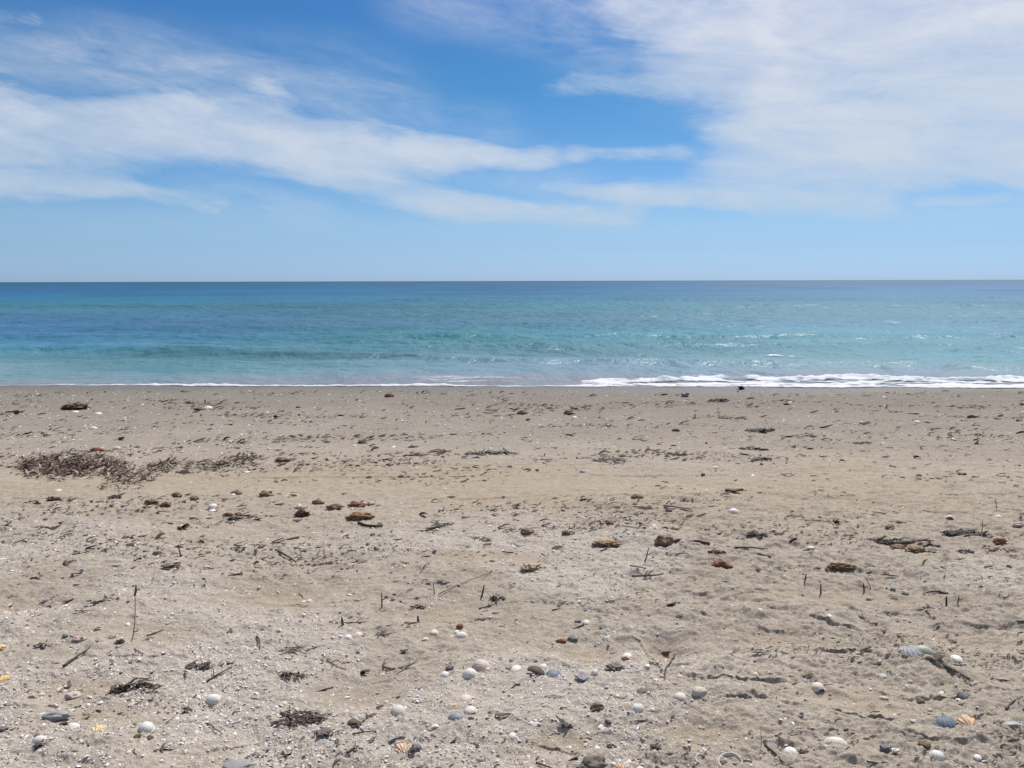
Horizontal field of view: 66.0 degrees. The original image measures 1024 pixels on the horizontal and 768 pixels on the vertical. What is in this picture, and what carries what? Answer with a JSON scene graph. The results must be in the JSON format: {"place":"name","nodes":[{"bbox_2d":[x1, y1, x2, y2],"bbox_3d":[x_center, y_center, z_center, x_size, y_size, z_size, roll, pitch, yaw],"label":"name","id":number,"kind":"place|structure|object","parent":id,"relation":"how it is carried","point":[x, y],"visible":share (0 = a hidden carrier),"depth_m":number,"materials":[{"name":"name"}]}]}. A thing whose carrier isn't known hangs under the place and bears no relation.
{"place":"outdoors","nodes":[
{"label":"outdoors","id":0,"kind":"place"},
{"bbox_2d":[0,385,1023,767],"bbox_3d":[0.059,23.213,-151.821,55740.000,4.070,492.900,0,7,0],"label":"beach","id":1,"kind":"structure","parent":0,"point":[800,603],"depth_m":3.60,"materials":[{"name":"sand"}]},
{"bbox_2d":[0,674,9,681],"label":"scallop shell","id":2,"kind":"object","parent":1,"relation":"on","point":[5,677],"visible":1,"depth_m":2.66},
{"bbox_2d":[27,639,49,648],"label":"seaweed tuft","id":3,"kind":"object","parent":1,"relation":"on","point":[40,645],"visible":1,"depth_m":2.92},
{"bbox_2d":[32,735,47,743],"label":"cockle shell","id":4,"kind":"object","parent":1,"relation":"on","point":[36,739],"visible":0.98,"depth_m":2.29},
{"bbox_2d":[45,496,61,500],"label":"sponge clump","id":5,"kind":"object","parent":1,"relation":"on","point":[52,498],"visible":0.97,"depth_m":4.96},
{"bbox_2d":[41,711,70,721],"bbox_3d":[-1.413,1.029,2.442,0.085,0.032,0.038,-2,8,-14],"label":"stone","id":6,"kind":"object","parent":1,"relation":"on","point":[56,716],"visible":1,"depth_m":2.43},
{"bbox_2d":[8,451,134,480],"bbox_3d":[-3.369,0.605,6.050,0.746,0.100,1.249,-7,10,-42],"label":"seaweed heap","id":7,"kind":"object","parent":1,"relation":"on","point":[75,466],"visible":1,"depth_m":5.97,"materials":[{"name":"plant"}]},
{"bbox_2d":[65,691,81,698],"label":"pebble","id":8,"kind":"object","parent":1,"relation":"on","point":[73,694],"visible":1,"depth_m":2.59,"materials":[{"name":"white stone"}]},
{"bbox_2d":[68,723,79,728],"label":"cockle shell","id":9,"kind":"object","parent":1,"relation":"on","point":[73,725],"visible":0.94,"depth_m":2.39},
{"bbox_2d":[60,403,91,409],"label":"seaweed clump","id":10,"kind":"object","parent":1,"relation":"on","point":[74,406],"visible":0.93,"depth_m":9.39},
{"bbox_2d":[62,648,89,666],"bbox_3d":[-1.558,0.976,2.819,0.012,0.012,0.142,1,7,6],"label":"twig","id":11,"kind":"object","parent":1,"relation":"on","point":[71,660],"visible":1,"depth_m":2.80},
{"bbox_2d":[71,635,86,641],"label":"pebble","id":12,"kind":"object","parent":1,"relation":"on","point":[78,638],"visible":1,"depth_m":2.96,"materials":[{"name":"white stone"}]},
{"bbox_2d":[90,447,103,451],"bbox_3d":[-3.535,0.562,6.713,0.124,0.052,0.060,0,7,0],"label":"brick fragment","id":13,"kind":"object","parent":1,"relation":"on","point":[94,449],"visible":0.88,"depth_m":6.70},
{"bbox_2d":[91,724,104,730],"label":"scallop shell","id":14,"kind":"object","parent":1,"relation":"on","point":[98,727],"visible":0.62,"depth_m":2.37},
{"bbox_2d":[86,594,119,605],"bbox_3d":[-1.711,0.906,3.304,0.120,0.017,0.113,-5,9,-35],"label":"seaweed tuft","id":15,"kind":"object","parent":1,"relation":"on","point":[101,601],"visible":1,"depth_m":3.30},
{"bbox_2d":[131,586,136,641],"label":"tall twig","id":16,"kind":"object","parent":1,"relation":"on","point":[135,592],"visible":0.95,"depth_m":2.97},
{"bbox_2d":[106,677,162,699],"bbox_3d":[-1.261,1.006,2.627,0.168,0.040,0.132,-5,9,-35],"label":"seaweed tuft","id":17,"kind":"object","parent":1,"relation":"on","point":[115,689],"visible":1,"depth_m":2.64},
{"bbox_2d":[138,721,154,732],"bbox_3d":[-1.110,1.038,2.384,0.052,0.024,0.044,9,27,18],"label":"cockle shell","id":18,"kind":"object","parent":1,"relation":"on","point":[147,726],"visible":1,"depth_m":2.38},
{"bbox_2d":[144,499,158,503],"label":"sponge clump","id":19,"kind":"object","parent":1,"relation":"on","point":[151,501],"visible":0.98,"depth_m":4.88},
{"bbox_2d":[153,742,174,752],"bbox_3d":[-1.008,1.064,2.293,0.043,0.022,0.050,3,8,24],"label":"seaweed scrap","id":20,"kind":"object","parent":1,"relation":"on","point":[161,749],"visible":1,"depth_m":2.29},
{"bbox_2d":[160,501,171,506],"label":"sponge clump","id":21,"kind":"object","parent":1,"relation":"on","point":[164,503],"visible":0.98,"depth_m":4.83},
{"bbox_2d":[171,492,181,497],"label":"stone","id":22,"kind":"object","parent":1,"relation":"on","point":[177,494],"visible":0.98,"depth_m":5.08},
{"bbox_2d":[99,451,260,491],"bbox_3d":[-2.537,0.620,5.949,0.770,0.086,1.398,4,9,29],"label":"seaweed trail","id":23,"kind":"object","parent":1,"relation":"on","point":[220,465],"visible":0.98,"depth_m":6.01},
{"bbox_2d":[185,659,213,668],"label":"seaweed tuft","id":24,"kind":"object","parent":1,"relation":"on","point":[200,666],"visible":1,"depth_m":2.78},
{"bbox_2d":[205,694,220,704],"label":"cockle shell","id":25,"kind":"object","parent":1,"relation":"on","point":[213,699],"visible":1,"depth_m":2.57},
{"bbox_2d":[206,666,231,681],"bbox_3d":[-1.015,1.000,2.728,0.050,0.019,0.118,0,7,1],"label":"twig","id":26,"kind":"object","parent":1,"relation":"on","point":[214,676],"visible":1,"depth_m":2.71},
{"bbox_2d":[222,758,253,767],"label":"stone","id":27,"kind":"object","parent":1,"relation":"on","point":[242,763],"visible":1,"depth_m":2.21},
{"bbox_2d":[226,514,258,522],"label":"seaweed tuft","id":28,"kind":"object","parent":1,"relation":"on","point":[235,517],"visible":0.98,"depth_m":4.57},
{"bbox_2d":[259,490,272,495],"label":"stone","id":29,"kind":"object","parent":1,"relation":"on","point":[265,493],"visible":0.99,"depth_m":5.07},
{"bbox_2d":[275,457,291,461],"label":"stone","id":30,"kind":"object","parent":1,"relation":"on","point":[282,459],"visible":0.96,"depth_m":6.20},
{"bbox_2d":[279,670,306,678],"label":"seaweed tuft","id":31,"kind":"object","parent":1,"relation":"on","point":[287,674],"visible":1,"depth_m":2.72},
{"bbox_2d":[266,705,326,728],"bbox_3d":[-0.678,1.043,2.466,0.193,0.022,0.125,2,8,18],"label":"seaweed patch","id":32,"kind":"object","parent":1,"relation":"on","point":[299,717],"visible":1,"depth_m":2.46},
{"bbox_2d":[276,642,323,654],"bbox_3d":[-0.795,0.978,2.900,0.189,0.026,0.094,0,7,0],"label":"twig bundle","id":33,"kind":"object","parent":1,"relation":"on","point":[289,648],"visible":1,"depth_m":2.91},
{"bbox_2d":[293,509,310,517],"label":"sponge clump","id":34,"kind":"object","parent":1,"relation":"on","point":[301,513],"visible":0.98,"depth_m":4.59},
{"bbox_2d":[312,499,324,504],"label":"stone","id":35,"kind":"object","parent":1,"relation":"on","point":[318,502],"visible":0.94,"depth_m":4.92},
{"bbox_2d":[314,728,331,735],"bbox_3d":[-0.573,1.057,2.387,0.051,0.019,0.048,-3,8,-19],"label":"pebble","id":36,"kind":"object","parent":1,"relation":"on","point":[325,731],"visible":1,"depth_m":2.39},
{"bbox_2d":[326,504,344,509],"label":"stone","id":37,"kind":"object","parent":1,"relation":"on","point":[334,506],"visible":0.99,"depth_m":4.75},
{"bbox_2d":[347,718,362,727],"bbox_3d":[-0.487,1.053,2.446,0.047,0.020,0.039,2,8,13],"label":"seaweed scrap","id":38,"kind":"object","parent":1,"relation":"on","point":[353,722],"visible":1,"depth_m":2.44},
{"bbox_2d":[347,501,364,507],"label":"stone","id":39,"kind":"object","parent":1,"relation":"on","point":[356,504],"visible":0.74,"depth_m":4.83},
{"bbox_2d":[345,512,373,520],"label":"sponge clump","id":40,"kind":"object","parent":1,"relation":"on","point":[357,516],"visible":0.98,"depth_m":4.50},
{"bbox_2d":[357,521,382,526],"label":"twig","id":41,"kind":"object","parent":1,"relation":"on","point":[364,524],"visible":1,"depth_m":4.34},
{"bbox_2d":[375,630,391,635],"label":"seaweed tuft","id":42,"kind":"object","parent":1,"relation":"on","point":[381,633],"visible":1,"depth_m":3.05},
{"bbox_2d":[391,705,404,715],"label":"cockle shell","id":43,"kind":"object","parent":1,"relation":"on","point":[396,710],"visible":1,"depth_m":2.50},
{"bbox_2d":[394,743,411,752],"bbox_3d":[-0.324,1.076,2.331,0.055,0.010,0.037,-13,39,-16],"label":"scallop shell","id":44,"kind":"object","parent":1,"relation":"on","point":[400,747],"visible":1,"depth_m":2.33},
{"bbox_2d":[398,655,420,668],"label":"twig","id":45,"kind":"object","parent":1,"relation":"on","point":[402,666],"visible":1,"depth_m":2.78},
{"bbox_2d":[411,744,421,751],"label":"pebble","id":46,"kind":"object","parent":1,"relation":"on","point":[418,747],"visible":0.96,"depth_m":2.32,"materials":[{"name":"stone"}]},
{"bbox_2d":[416,521,454,531],"bbox_3d":[-0.408,0.783,4.315,0.225,0.049,0.134,-7,10,-41],"label":"twig tangle","id":47,"kind":"object","parent":1,"relation":"on","point":[433,528],"visible":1,"depth_m":4.31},
{"bbox_2d":[428,449,451,452],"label":"seaweed tuft","id":48,"kind":"object","parent":1,"relation":"on","point":[439,450],"visible":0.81,"depth_m":6.59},
{"bbox_2d":[448,712,462,720],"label":"cockle shell","id":49,"kind":"object","parent":1,"relation":"on","point":[455,715],"visible":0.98,"depth_m":2.43},
{"bbox_2d":[455,632,467,637],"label":"cockle shell","id":50,"kind":"object","parent":1,"relation":"on","point":[461,635],"visible":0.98,"depth_m":3.01},
{"bbox_2d":[459,694,471,700],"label":"cockle shell","id":51,"kind":"object","parent":1,"relation":"on","point":[465,697],"visible":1,"depth_m":2.55},
{"bbox_2d":[438,569,498,594],"bbox_3d":[-0.188,0.888,3.547,0.011,0.017,0.371,7,10,44],"label":"twig","id":52,"kind":"object","parent":1,"relation":"on","point":[464,582],"visible":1,"depth_m":3.52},
{"bbox_2d":[462,668,477,678],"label":"cockle shell","id":53,"kind":"object","parent":1,"relation":"on","point":[468,673],"visible":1,"depth_m":2.70},
{"bbox_2d":[464,706,476,714],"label":"cockle shell","id":54,"kind":"object","parent":1,"relation":"on","point":[468,710],"visible":1,"depth_m":2.46},
{"bbox_2d":[469,535,492,541],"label":"seaweed tuft","id":55,"kind":"object","parent":1,"relation":"on","point":[482,539],"visible":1,"depth_m":4.09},
{"bbox_2d":[472,659,489,671],"bbox_3d":[-0.109,0.988,2.775,0.065,0.030,0.063,15,31,26],"label":"cockle shell","id":56,"kind":"object","parent":1,"relation":"on","point":[480,665],"visible":0.94,"depth_m":2.76},
{"bbox_2d":[463,447,519,455],"bbox_3d":[-0.169,0.561,6.486,0.464,0.057,0.218,-1,7,-3],"label":"seaweed line","id":57,"kind":"object","parent":1,"relation":"on","point":[500,452],"visible":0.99,"depth_m":6.49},
{"bbox_2d":[489,594,506,601],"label":"seaweed tuft","id":58,"kind":"object","parent":1,"relation":"on","point":[493,597],"visible":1,"depth_m":3.37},
{"bbox_2d":[495,713,510,717],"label":"dead leaf","id":59,"kind":"object","parent":1,"relation":"on","point":[500,715],"visible":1,"depth_m":2.44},
{"bbox_2d":[0,390,1023,767],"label":"weed crumbs","id":60,"kind":"object","parent":1,"relation":"on","point":[372,446],"visible":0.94,"depth_m":4.63,"materials":[{"name":"plant"}]},
{"bbox_2d":[508,732,515,739],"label":"cockle shell","id":61,"kind":"object","parent":1,"relation":"on","point":[511,735],"visible":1,"depth_m":2.36},
{"bbox_2d":[0,390,1023,767],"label":"shell grit","id":62,"kind":"object","parent":1,"relation":"on","point":[278,716],"visible":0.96,"depth_m":2.73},
{"bbox_2d":[520,528,534,534],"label":"stone","id":63,"kind":"object","parent":1,"relation":"on","point":[526,531],"visible":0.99,"depth_m":4.18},
{"bbox_2d":[521,563,541,571],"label":"sponge clump","id":64,"kind":"object","parent":1,"relation":"on","point":[528,567],"visible":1,"depth_m":3.67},
{"bbox_2d":[527,665,544,676],"bbox_3d":[0.081,0.989,2.714,0.057,0.030,0.051,-4,8,-27],"label":"pebble","id":65,"kind":"object","parent":1,"relation":"on","point":[536,670],"visible":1,"depth_m":2.71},
{"bbox_2d":[546,670,560,677],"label":"pebble","id":66,"kind":"object","parent":1,"relation":"on","point":[553,673],"visible":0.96,"depth_m":2.71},
{"bbox_2d":[559,719,574,727],"bbox_3d":[0.168,1.035,2.403,0.040,0.016,0.041,-4,8,-27],"label":"seaweed scrap","id":67,"kind":"object","parent":1,"relation":"on","point":[565,724],"visible":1,"depth_m":2.40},
{"bbox_2d":[574,674,589,681],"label":"pebble","id":68,"kind":"object","parent":1,"relation":"on","point":[582,677],"visible":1,"depth_m":2.68,"materials":[{"name":"grey stone"}]},
{"bbox_2d":[581,754,606,767],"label":"stone","id":69,"kind":"object","parent":1,"relation":"on","point":[595,761],"visible":0.99,"depth_m":2.22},
{"bbox_2d":[589,702,603,711],"bbox_3d":[0.266,1.020,2.479,0.048,0.036,0.032,0,7,0],"label":"stone","id":70,"kind":"object","parent":1,"relation":"on","point":[595,706],"visible":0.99,"depth_m":2.47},
{"bbox_2d":[592,539,623,547],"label":"sponge clump","id":71,"kind":"object","parent":1,"relation":"on","point":[604,543],"visible":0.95,"depth_m":3.96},
{"bbox_2d":[591,455,629,464],"bbox_3d":[0.770,0.600,6.236,0.308,0.030,0.276,6,9,38],"label":"seaweed tuft","id":72,"kind":"object","parent":1,"relation":"on","point":[604,460],"visible":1,"depth_m":6.24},
{"bbox_2d":[604,662,624,671],"bbox_3d":[0.361,0.988,2.746,0.079,0.030,0.055,1,8,6],"label":"sand clod","id":73,"kind":"object","parent":1,"relation":"on","point":[614,666],"visible":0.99,"depth_m":2.74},
{"bbox_2d":[614,762,626,767],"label":"scallop shell","id":74,"kind":"object","parent":1,"relation":"on","point":[619,765],"visible":1,"depth_m":2.22},
{"bbox_2d":[631,494,643,498],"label":"stone","id":75,"kind":"object","parent":1,"relation":"on","point":[637,496],"visible":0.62,"depth_m":4.92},
{"bbox_2d":[632,703,643,712],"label":"ark shell","id":76,"kind":"object","parent":1,"relation":"on","point":[638,707],"visible":1,"depth_m":2.45},
{"bbox_2d":[637,688,650,693],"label":"sand clod","id":77,"kind":"object","parent":1,"relation":"on","point":[642,690],"visible":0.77,"depth_m":2.56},
{"bbox_2d":[632,570,662,576],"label":"weed stalk","id":78,"kind":"object","parent":1,"relation":"on","point":[645,575],"visible":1,"depth_m":3.57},
{"bbox_2d":[654,535,672,546],"bbox_3d":[0.762,0.796,3.974,0.092,0.072,0.076,4,9,31],"label":"stone","id":79,"kind":"object","parent":1,"relation":"on","point":[662,540],"visible":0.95,"depth_m":3.96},
{"bbox_2d":[663,504,691,509],"bbox_3d":[0.996,0.741,4.740,0.176,0.015,0.025,3,8,32],"label":"driftwood","id":80,"kind":"object","parent":1,"relation":"on","point":[666,505],"visible":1,"depth_m":4.74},
{"bbox_2d":[674,692,686,699],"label":"cockle shell","id":81,"kind":"object","parent":1,"relation":"on","point":[679,696],"visible":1,"depth_m":2.49},
{"bbox_2d":[689,540,709,545],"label":"twig","id":82,"kind":"object","parent":1,"relation":"on","point":[704,542],"visible":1,"depth_m":3.96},
{"bbox_2d":[692,686,706,696],"bbox_3d":[0.599,0.983,2.515,0.050,0.032,0.037,-2,8,-12],"label":"pebble","id":83,"kind":"object","parent":1,"relation":"on","point":[697,691],"visible":1,"depth_m":2.50,"materials":[{"name":"beige stone"}]},
{"bbox_2d":[707,548,725,555],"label":"seaweed tuft","id":84,"kind":"object","parent":1,"relation":"on","point":[714,551],"visible":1,"depth_m":3.82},
{"bbox_2d":[708,398,729,401],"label":"seaweed tuft","id":85,"kind":"object","parent":1,"relation":"on","point":[718,400],"visible":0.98,"depth_m":10.08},
{"bbox_2d":[711,560,732,568],"bbox_3d":[0.987,0.850,3.692,0.102,0.054,0.057,3,8,25],"label":"stone","id":86,"kind":"object","parent":1,"relation":"on","point":[722,564],"visible":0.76,"depth_m":3.67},
{"bbox_2d":[718,752,742,765],"bbox_3d":[0.610,1.066,2.205,0.070,0.031,0.066,-1,24,-2],"label":"cup shell","id":87,"kind":"object","parent":1,"relation":"on","point":[738,757],"visible":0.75,"depth_m":2.22},
{"bbox_2d":[727,508,738,513],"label":"cockle shell","id":88,"kind":"object","parent":1,"relation":"on","point":[733,511],"visible":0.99,"depth_m":4.63},
{"bbox_2d":[725,488,746,491],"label":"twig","id":89,"kind":"object","parent":1,"relation":"on","point":[734,490],"visible":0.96,"depth_m":5.17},
{"bbox_2d":[740,446,767,450],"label":"seaweed tuft","id":90,"kind":"object","parent":1,"relation":"on","point":[757,448],"visible":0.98,"depth_m":6.64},
{"bbox_2d":[743,530,767,536],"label":"seaweed tuft","id":91,"kind":"object","parent":1,"relation":"on","point":[755,533],"visible":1,"depth_m":4.13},
{"bbox_2d":[744,427,774,432],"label":"seaweed tuft","id":92,"kind":"object","parent":1,"relation":"on","point":[763,430],"visible":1,"depth_m":7.62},
{"bbox_2d":[764,744,783,762],"bbox_3d":[0.744,1.049,2.238,0.010,0.008,0.094,-2,6,-15],"label":"twig","id":93,"kind":"object","parent":1,"relation":"on","point":[768,747],"visible":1,"depth_m":2.25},
{"bbox_2d":[783,747,797,753],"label":"cockle shell","id":94,"kind":"object","parent":1,"relation":"on","point":[787,750],"visible":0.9,"depth_m":2.25},
{"bbox_2d":[811,682,824,691],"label":"cockle shell","id":95,"kind":"object","parent":1,"relation":"on","point":[816,686],"visible":1,"depth_m":2.58},
{"bbox_2d":[823,737,847,746],"bbox_3d":[0.932,1.032,2.275,0.070,0.025,0.049,3,16,10],"label":"cockle shell","id":96,"kind":"object","parent":1,"relation":"on","point":[834,740],"visible":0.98,"depth_m":2.27},
{"bbox_2d":[827,562,857,571],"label":"sponge clump","id":97,"kind":"object","parent":1,"relation":"on","point":[840,566],"visible":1,"depth_m":3.65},
{"bbox_2d":[880,743,891,752],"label":"pebble","id":98,"kind":"object","parent":1,"relation":"on","point":[885,747],"visible":1,"depth_m":2.23,"materials":[{"name":"stone"}]},
{"bbox_2d":[890,544,905,549],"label":"stone","id":99,"kind":"object","parent":1,"relation":"on","point":[897,546],"visible":0.61,"depth_m":3.91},
{"bbox_2d":[870,536,940,546],"bbox_3d":[1.997,0.804,4.033,0.369,0.049,0.154,2,8,16],"label":"seaweed heap","id":100,"kind":"object","parent":1,"relation":"on","point":[890,542],"visible":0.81,"depth_m":4.03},
{"bbox_2d":[896,646,921,655],"bbox_3d":[1.428,0.968,2.822,0.102,0.042,0.084,-4,24,-9],"label":"ark shell","id":101,"kind":"object","parent":1,"relation":"on","point":[910,650],"visible":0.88,"depth_m":2.82},
{"bbox_2d":[904,545,925,552],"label":"sponge clump","id":102,"kind":"object","parent":1,"relation":"on","point":[916,549],"visible":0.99,"depth_m":3.83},
{"bbox_2d":[917,740,930,748],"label":"pebble","id":103,"kind":"object","parent":1,"relation":"on","point":[925,745],"visible":1,"depth_m":2.25,"materials":[{"name":"brown stone"}]},
{"bbox_2d":[915,645,934,653],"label":"cockle shell","id":104,"kind":"object","parent":1,"relation":"on","point":[924,649],"visible":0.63,"depth_m":2.86},
{"bbox_2d":[928,651,944,660],"bbox_3d":[1.498,0.964,2.789,0.064,0.021,0.058,-6,10,-40],"label":"seaweed scrap","id":105,"kind":"object","parent":1,"relation":"on","point":[938,656],"visible":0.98,"depth_m":2.78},
{"bbox_2d":[929,750,944,760],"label":"ark shell","id":106,"kind":"object","parent":1,"relation":"on","point":[938,755],"visible":0.98,"depth_m":2.21},
{"bbox_2d":[934,715,956,728],"bbox_3d":[1.304,1.015,2.359,0.070,0.029,0.058,-3,24,-26],"label":"ark shell","id":107,"kind":"object","parent":1,"relation":"on","point":[943,721],"visible":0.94,"depth_m":2.35},
{"bbox_2d":[942,663,969,679],"bbox_3d":[1.514,0.981,2.687,0.014,0.014,0.112,-2,8,-13],"label":"weed stalk","id":108,"kind":"object","parent":1,"relation":"on","point":[953,670],"visible":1,"depth_m":2.69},
{"bbox_2d":[950,655,963,662],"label":"cockle shell","id":109,"kind":"object","parent":1,"relation":"on","point":[956,659],"visible":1,"depth_m":2.79},
{"bbox_2d":[957,692,970,699],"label":"pebble","id":110,"kind":"object","parent":1,"relation":"on","point":[963,695],"visible":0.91,"depth_m":2.55,"materials":[{"name":"stone"}]},
{"bbox_2d":[956,549,973,553],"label":"seaweed tuft","id":111,"kind":"object","parent":1,"relation":"on","point":[964,550],"visible":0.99,"depth_m":3.94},
{"bbox_2d":[940,527,993,538],"bbox_3d":[2.440,0.800,4.240,0.260,0.029,0.166,1,8,11],"label":"seaweed heap","id":112,"kind":"object","parent":1,"relation":"on","point":[960,531],"visible":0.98,"depth_m":4.23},
{"bbox_2d":[956,714,980,725],"bbox_3d":[1.366,1.010,2.351,0.076,0.013,0.052,9,38,12],"label":"scallop shell","id":113,"kind":"object","parent":1,"relation":"on","point":[965,719],"visible":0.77,"depth_m":2.35},
{"bbox_2d":[979,543,1015,551],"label":"seaweed tuft","id":114,"kind":"object","parent":1,"relation":"on","point":[996,548],"visible":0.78,"depth_m":4.03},
{"bbox_2d":[992,537,1007,544],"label":"sponge clump","id":115,"kind":"object","parent":1,"relation":"on","point":[999,541],"visible":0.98,"depth_m":4.11,"materials":[{"name":"red stone"}]},
{"bbox_2d":[1001,721,1023,726],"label":"cockle shell","id":116,"kind":"object","parent":1,"relation":"on","point":[1006,723],"visible":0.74,"depth_m":2.38},
{"bbox_2d":[0,280,1023,388],"bbox_3d":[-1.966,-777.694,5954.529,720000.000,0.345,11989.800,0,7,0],"label":"sea","id":117,"kind":"structure","parent":0,"point":[528,333],"depth_m":24.42,"materials":[{"name":"liquid"}]},
{"bbox_2d":[49,373,1023,387],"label":"sea foam","id":118,"kind":"object","parent":117,"relation":"on","point":[600,382],"visible":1,"depth_m":12.10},
{"bbox_2d":[0,0,1023,281],"label":"sky","id":119,"kind":"structure","parent":0,"point":[141,140],"materials":[{"name":"blue"}]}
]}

